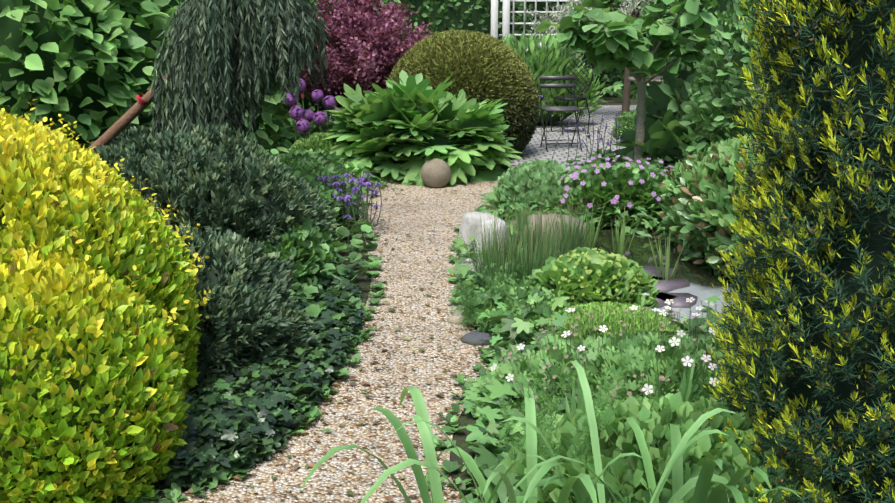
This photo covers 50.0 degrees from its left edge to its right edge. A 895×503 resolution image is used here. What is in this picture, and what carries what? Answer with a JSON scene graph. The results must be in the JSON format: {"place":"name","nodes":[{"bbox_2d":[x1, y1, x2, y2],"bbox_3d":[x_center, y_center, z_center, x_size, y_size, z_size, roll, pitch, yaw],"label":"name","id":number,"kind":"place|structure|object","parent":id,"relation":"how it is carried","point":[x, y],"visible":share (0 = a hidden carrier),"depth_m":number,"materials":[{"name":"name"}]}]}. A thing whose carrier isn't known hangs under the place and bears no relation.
{"place":"outdoors","nodes":[
{"label":"outdoors","id":0,"kind":"place"},
{"bbox_2d":[150,165,578,502],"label":"gravel path","id":1,"kind":"structure","parent":0,"point":[361,470],"depth_m":4.32,"materials":[{"name":"beige gravel"}]},
{"bbox_2d":[117,177,493,502],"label":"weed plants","id":2,"kind":"object","parent":1,"relation":"on","point":[447,466],"visible":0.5,"depth_m":3.94,"materials":[{"name":"green plant"}]},
{"bbox_2d":[155,180,493,502],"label":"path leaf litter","id":3,"kind":"object","parent":1,"relation":"on","point":[350,492],"visible":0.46,"depth_m":4.19,"materials":[{"name":"plant"}]},
{"bbox_2d":[421,158,450,187],"bbox_3d":[-0.107,-0.713,8.785,0.280,0.279,0.280,0,14,-1],"label":"stone sphere","id":4,"kind":"object","parent":1,"relation":"on","point":[435,172],"visible":0.94,"depth_m":8.69,"materials":[{"name":"beige stone"}]},
{"bbox_2d":[112,97,664,502],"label":"ground","id":5,"kind":"structure","parent":0,"point":[364,281],"depth_m":3.90,"materials":[{"name":"soil"}]},
{"bbox_2d":[0,184,141,291],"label":"yellow shrub","id":6,"kind":"object","parent":5,"relation":"on","point":[1,217],"depth_m":3.39,"materials":[{"name":"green plant"}]},
{"bbox_2d":[0,291,150,502],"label":"yellow shrub","id":7,"kind":"object","parent":5,"relation":"on","point":[76,385],"visible":0.04,"depth_m":3.02,"materials":[{"name":"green plant"}]},
{"bbox_2d":[0,0,180,147],"bbox_3d":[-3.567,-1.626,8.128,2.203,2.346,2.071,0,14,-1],"label":"shrub","id":8,"kind":"object","parent":5,"relation":"on","point":[8,26],"visible":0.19,"depth_m":7.51,"materials":[{"name":"green plant"}]},
{"bbox_2d":[0,99,215,502],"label":"yellow shrub leaves","id":9,"kind":"object","parent":5,"relation":"on","point":[73,191],"visible":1,"depth_m":3.18,"materials":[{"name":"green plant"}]},
{"bbox_2d":[87,123,180,166],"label":"juniper shrub","id":10,"kind":"object","parent":5,"relation":"on","point":[113,149],"depth_m":6.44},
{"bbox_2d":[132,0,262,145],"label":"hedge","id":11,"kind":"object","parent":5,"relation":"on","point":[172,3],"depth_m":9.14,"materials":[{"name":"green plant"}]},
{"bbox_2d":[136,0,303,155],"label":"shrub leaves","id":12,"kind":"object","parent":11,"relation":"attached to","point":[262,136],"visible":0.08,"depth_m":9.91,"materials":[{"name":"green plant"}]},
{"bbox_2d":[88,0,330,149],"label":"weeping tree","id":13,"kind":"object","parent":5,"relation":"on","point":[225,60],"depth_m":6.15,"materials":[{"name":"green plant"}]},
{"bbox_2d":[109,123,341,256],"bbox_3d":[-1.508,-0.265,5.743,1.716,0.978,1.313,-9,17,-31],"label":"juniper shrub","id":14,"kind":"object","parent":5,"relation":"on","point":[297,196],"depth_m":5.45,"materials":[{"name":"green plant"}]},
{"bbox_2d":[155,221,321,401],"bbox_3d":[-1.410,0.229,4.413,1.625,0.710,1.440,0,14,-1],"label":"dark green shrub","id":15,"kind":"object","parent":5,"relation":"on","point":[272,315],"depth_m":4.31,"materials":[{"name":"green plant"}]},
{"bbox_2d":[154,267,365,489],"bbox_3d":[-0.672,0.455,4.519,0.560,0.161,2.670,3,15,12],"label":"ivy ground cover","id":16,"kind":"object","parent":5,"relation":"on","point":[248,415],"visible":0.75,"depth_m":3.87,"materials":[{"name":"green plant"}]},
{"bbox_2d":[258,217,339,303],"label":"plant leaves","id":17,"kind":"object","parent":5,"relation":"on","point":[314,255],"visible":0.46,"depth_m":5.43,"materials":[{"name":"green plant"}]},
{"bbox_2d":[284,93,338,153],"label":"allium stems","id":18,"kind":"object","parent":5,"relation":"on","point":[295,131],"visible":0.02,"depth_m":9.66,"materials":[{"name":"plant"}]},
{"bbox_2d":[283,79,359,132],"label":"allium flowers","id":19,"kind":"object","parent":18,"relation":"attached to","point":[319,118],"visible":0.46,"depth_m":9.60,"materials":[{"name":"purple plant"}]},
{"bbox_2d":[273,148,357,199],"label":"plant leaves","id":20,"kind":"object","parent":5,"relation":"on","point":[319,161],"visible":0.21,"depth_m":7.60,"materials":[{"name":"green plant"}]},
{"bbox_2d":[285,167,350,236],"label":"path plant leaves","id":21,"kind":"object","parent":5,"relation":"on","point":[326,192],"visible":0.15,"depth_m":6.75,"materials":[{"name":"green plant"}]},
{"bbox_2d":[259,112,380,179],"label":"groundcover plants","id":22,"kind":"object","parent":5,"relation":"on","point":[313,124],"visible":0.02,"depth_m":11.61,"materials":[{"name":"green plant"}]},
{"bbox_2d":[288,132,355,158],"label":"cushion shrub","id":23,"kind":"object","parent":5,"relation":"on","point":[312,141],"depth_m":9.38,"materials":[{"name":"green plant"}]},
{"bbox_2d":[263,109,381,317],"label":"groundcover plants","id":24,"kind":"object","parent":5,"relation":"on","point":[353,248],"visible":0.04,"depth_m":6.03,"materials":[{"name":"green plant"}]},
{"bbox_2d":[262,0,408,117],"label":"shrub","id":25,"kind":"object","parent":5,"relation":"on","point":[306,103],"depth_m":13.07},
{"bbox_2d":[320,169,381,243],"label":"flower stems","id":26,"kind":"object","parent":5,"relation":"on","point":[365,210],"visible":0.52,"depth_m":6.96,"materials":[{"name":"green plant"}]},
{"bbox_2d":[316,173,381,219],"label":"purple flowers","id":27,"kind":"object","parent":26,"relation":"attached to","point":[346,197],"visible":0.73,"depth_m":6.96,"materials":[{"name":"purple plant"}]},
{"bbox_2d":[280,0,432,120],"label":"berberis shrub","id":28,"kind":"object","parent":5,"relation":"on","point":[374,62],"depth_m":10.65,"materials":[{"name":"purple plant"}]},
{"bbox_2d":[323,70,521,186],"bbox_3d":[-0.339,-1.141,9.274,2.194,1.185,1.341,0,14,-1],"label":"leaf plant","id":29,"kind":"object","parent":5,"relation":"on","point":[484,154],"depth_m":9.07,"materials":[{"name":"green plant"}]},
{"bbox_2d":[372,0,536,73],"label":"shrub","id":30,"kind":"object","parent":5,"relation":"on","point":[452,12],"depth_m":14.47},
{"bbox_2d":[386,29,540,158],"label":"clipped yew dome","id":31,"kind":"structure","parent":5,"relation":"on","point":[445,50],"depth_m":9.99,"materials":[{"name":"green plant"}]},
{"bbox_2d":[449,198,531,327],"bbox_3d":[0.379,0.030,5.723,0.377,0.366,2.061,3,15,13],"label":"fennel plant","id":32,"kind":"object","parent":5,"relation":"on","point":[468,302],"depth_m":4.89,"materials":[{"name":"green plant"}]},
{"bbox_2d":[447,212,585,345],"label":"rocks","id":33,"kind":"object","parent":5,"relation":"on","point":[473,338],"visible":0.33,"depth_m":6.00,"materials":[{"name":"stone"}]},
{"bbox_2d":[472,270,589,353],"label":"pond plants","id":34,"kind":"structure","parent":5,"relation":"on","point":[533,306],"depth_m":4.85,"materials":[{"name":"green plant"}]},
{"bbox_2d":[458,191,607,285],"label":"pond grass","id":35,"kind":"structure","parent":5,"relation":"on","point":[543,251],"depth_m":5.61,"materials":[{"name":"green plant"}]},
{"bbox_2d":[492,158,579,214],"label":"sedum plant","id":36,"kind":"object","parent":5,"relation":"on","point":[519,181],"depth_m":7.34,"materials":[{"name":"green plant"}]},
{"bbox_2d":[298,360,802,502],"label":"iris plant","id":37,"kind":"object","parent":5,"relation":"on","point":[580,486],"visible":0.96,"depth_m":2.65,"materials":[{"name":"green plant"}]},
{"bbox_2d":[491,364,630,502],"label":"fennel plant","id":38,"kind":"object","parent":5,"relation":"on","point":[548,430],"visible":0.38,"depth_m":3.01,"materials":[{"name":"green plant"}]},
{"bbox_2d":[509,105,636,164],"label":"patio cobbles","id":39,"kind":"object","parent":5,"relation":"on","point":[533,150],"depth_m":11.94,"materials":[{"name":"grey stone"}]},
{"bbox_2d":[500,32,605,123],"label":"fern plant","id":40,"kind":"object","parent":39,"relation":"on","point":[537,55],"depth_m":12.90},
{"bbox_2d":[490,0,659,75],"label":"white trellis","id":41,"kind":"object","parent":39,"relation":"on","point":[505,12],"visible":0.23,"depth_m":13.86,"materials":[{"name":"paint"}]},
{"bbox_2d":[519,0,669,119],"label":"silver pear tree","id":42,"kind":"object","parent":39,"relation":"on","point":[570,10],"depth_m":13.25,"materials":[{"name":"grey plant"}]},
{"bbox_2d":[535,51,663,151],"bbox_3d":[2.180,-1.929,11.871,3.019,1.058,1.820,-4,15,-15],"label":"folding chair","id":43,"kind":"object","parent":39,"relation":"on","point":[574,108],"visible":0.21,"depth_m":11.21,"materials":[{"name":"metal"}]},
{"bbox_2d":[612,110,636,141],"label":"shrub","id":44,"kind":"object","parent":39,"relation":"on","point":[625,114],"depth_m":11.36,"materials":[{"name":"green plant"}]},
{"bbox_2d":[528,92,622,165],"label":"flower stems","id":45,"kind":"object","parent":5,"relation":"on","point":[586,137],"visible":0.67,"depth_m":9.66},
{"bbox_2d":[539,95,625,145],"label":"lavender flowers","id":46,"kind":"object","parent":45,"relation":"attached to","point":[583,129],"visible":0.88,"depth_m":9.57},
{"bbox_2d":[498,0,664,97],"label":"hedge wall","id":47,"kind":"structure","parent":5,"relation":"on","point":[603,72],"depth_m":17.11,"materials":[{"name":"green plant"}]},
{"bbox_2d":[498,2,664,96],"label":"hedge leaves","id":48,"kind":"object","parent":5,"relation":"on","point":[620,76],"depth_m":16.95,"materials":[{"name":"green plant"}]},
{"bbox_2d":[533,246,659,307],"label":"low shrub","id":49,"kind":"object","parent":5,"relation":"on","point":[594,265],"depth_m":4.94,"materials":[{"name":"green plant"}]},
{"bbox_2d":[539,248,654,303],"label":"alchemilla flowers","id":50,"kind":"object","parent":49,"relation":"on","point":[618,256],"visible":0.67,"depth_m":4.91,"materials":[{"name":"green plant"}]},
{"bbox_2d":[534,301,685,345],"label":"cushion plant","id":51,"kind":"object","parent":5,"relation":"on","point":[609,308],"depth_m":4.49,"materials":[{"name":"green plant"}]},
{"bbox_2d":[555,162,675,227],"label":"flowering shrub","id":52,"kind":"object","parent":5,"relation":"on","point":[614,177],"depth_m":7.22,"materials":[{"name":"green plant"}]},
{"bbox_2d":[562,158,664,208],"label":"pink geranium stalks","id":53,"kind":"object","parent":52,"relation":"on","point":[608,169],"visible":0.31,"depth_m":7.35,"materials":[{"name":"green plant"}]},
{"bbox_2d":[558,155,672,207],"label":"purple flowers","id":54,"kind":"object","parent":52,"relation":"on","point":[653,193],"visible":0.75,"depth_m":7.24,"materials":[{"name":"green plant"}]},
{"bbox_2d":[582,73,649,103],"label":"understory plants","id":55,"kind":"object","parent":5,"relation":"on","point":[617,88],"depth_m":16.51,"materials":[{"name":"green plant"}]},
{"bbox_2d":[452,148,787,502],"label":"groundcover plants","id":56,"kind":"object","parent":5,"relation":"on","point":[484,447],"visible":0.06,"depth_m":4.50,"materials":[{"name":"green plant"}]},
{"bbox_2d":[461,329,790,446],"bbox_3d":[0.924,0.537,3.866,1.647,0.319,1.250,7,16,27],"label":"geranium plant","id":57,"kind":"object","parent":5,"relation":"on","point":[633,357],"depth_m":3.82,"materials":[{"name":"green plant"}]},
{"bbox_2d":[495,295,755,406],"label":"flower stems","id":58,"kind":"object","parent":57,"relation":"on","point":[634,328],"visible":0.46,"depth_m":3.73,"materials":[{"name":"green plant"}]},
{"bbox_2d":[488,301,787,417],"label":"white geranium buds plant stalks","id":59,"kind":"object","parent":57,"relation":"on","point":[575,340],"visible":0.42,"depth_m":3.82,"materials":[{"name":"plant"}]},
{"bbox_2d":[487,299,785,411],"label":"white geranium buds","id":60,"kind":"object","parent":59,"relation":"attached to","point":[634,375],"visible":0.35,"depth_m":3.66,"materials":[{"name":"green plant"}]},
{"bbox_2d":[491,293,782,406],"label":"white flowers","id":61,"kind":"object","parent":59,"relation":"attached to","point":[633,307],"visible":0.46,"depth_m":3.61,"materials":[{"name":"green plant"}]},
{"bbox_2d":[564,332,701,449],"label":"grass blades","id":62,"kind":"object","parent":5,"relation":"on","point":[685,389],"visible":0.35,"depth_m":3.35,"materials":[{"name":"green plant"}]},
{"bbox_2d":[535,0,749,165],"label":"tree","id":63,"kind":"object","parent":5,"relation":"on","point":[614,45],"depth_m":8.86,"materials":[{"name":"green plant"}]},
{"bbox_2d":[500,392,836,502],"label":"leafy shrub","id":64,"kind":"object","parent":5,"relation":"on","point":[654,416],"depth_m":2.91,"materials":[{"name":"green plant"}]},
{"bbox_2d":[611,47,732,166],"bbox_3d":[2.522,-1.353,9.320,1.819,1.502,1.399,0,14,-1],"label":"leaf plant","id":65,"kind":"object","parent":5,"relation":"on","point":[666,111],"depth_m":9.19,"materials":[{"name":"green plant"}]},
{"bbox_2d":[626,0,782,112],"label":"shrub","id":66,"kind":"object","parent":5,"relation":"on","point":[707,7],"depth_m":10.42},
{"bbox_2d":[658,132,779,281],"bbox_3d":[2.018,-0.295,5.997,1.203,0.929,1.602,0,14,-1],"label":"photinia shrub","id":67,"kind":"object","parent":5,"relation":"on","point":[687,178],"depth_m":5.85,"materials":[{"name":"green plant"}]},
{"bbox_2d":[679,0,796,160],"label":"shrub leaves","id":68,"kind":"object","parent":5,"relation":"on","point":[712,102],"depth_m":7.89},
{"bbox_2d":[727,191,786,320],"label":"shrub","id":69,"kind":"object","parent":5,"relation":"on","point":[734,242],"depth_m":5.20,"materials":[{"name":"green plant"}]},
{"bbox_2d":[703,0,894,502],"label":"yew column","id":70,"kind":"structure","parent":5,"relation":"on","point":[764,238],"depth_m":2.62,"materials":[{"name":"green plant"}]},
{"bbox_2d":[518,230,745,326],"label":"pond water","id":71,"kind":"structure","parent":0,"point":[701,281],"depth_m":6.10,"materials":[{"name":"grey liquid"}]},
{"bbox_2d":[566,202,684,280],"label":"grass clump","id":72,"kind":"object","parent":71,"relation":"on","point":[620,247],"visible":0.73,"depth_m":6.29,"materials":[{"name":"green plant"}]},
{"bbox_2d":[642,266,697,308],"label":"stepping stones","id":73,"kind":"object","parent":71,"relation":"on","point":[664,287],"visible":0.23,"depth_m":5.56,"materials":[{"name":"grey stone"}]}
]}

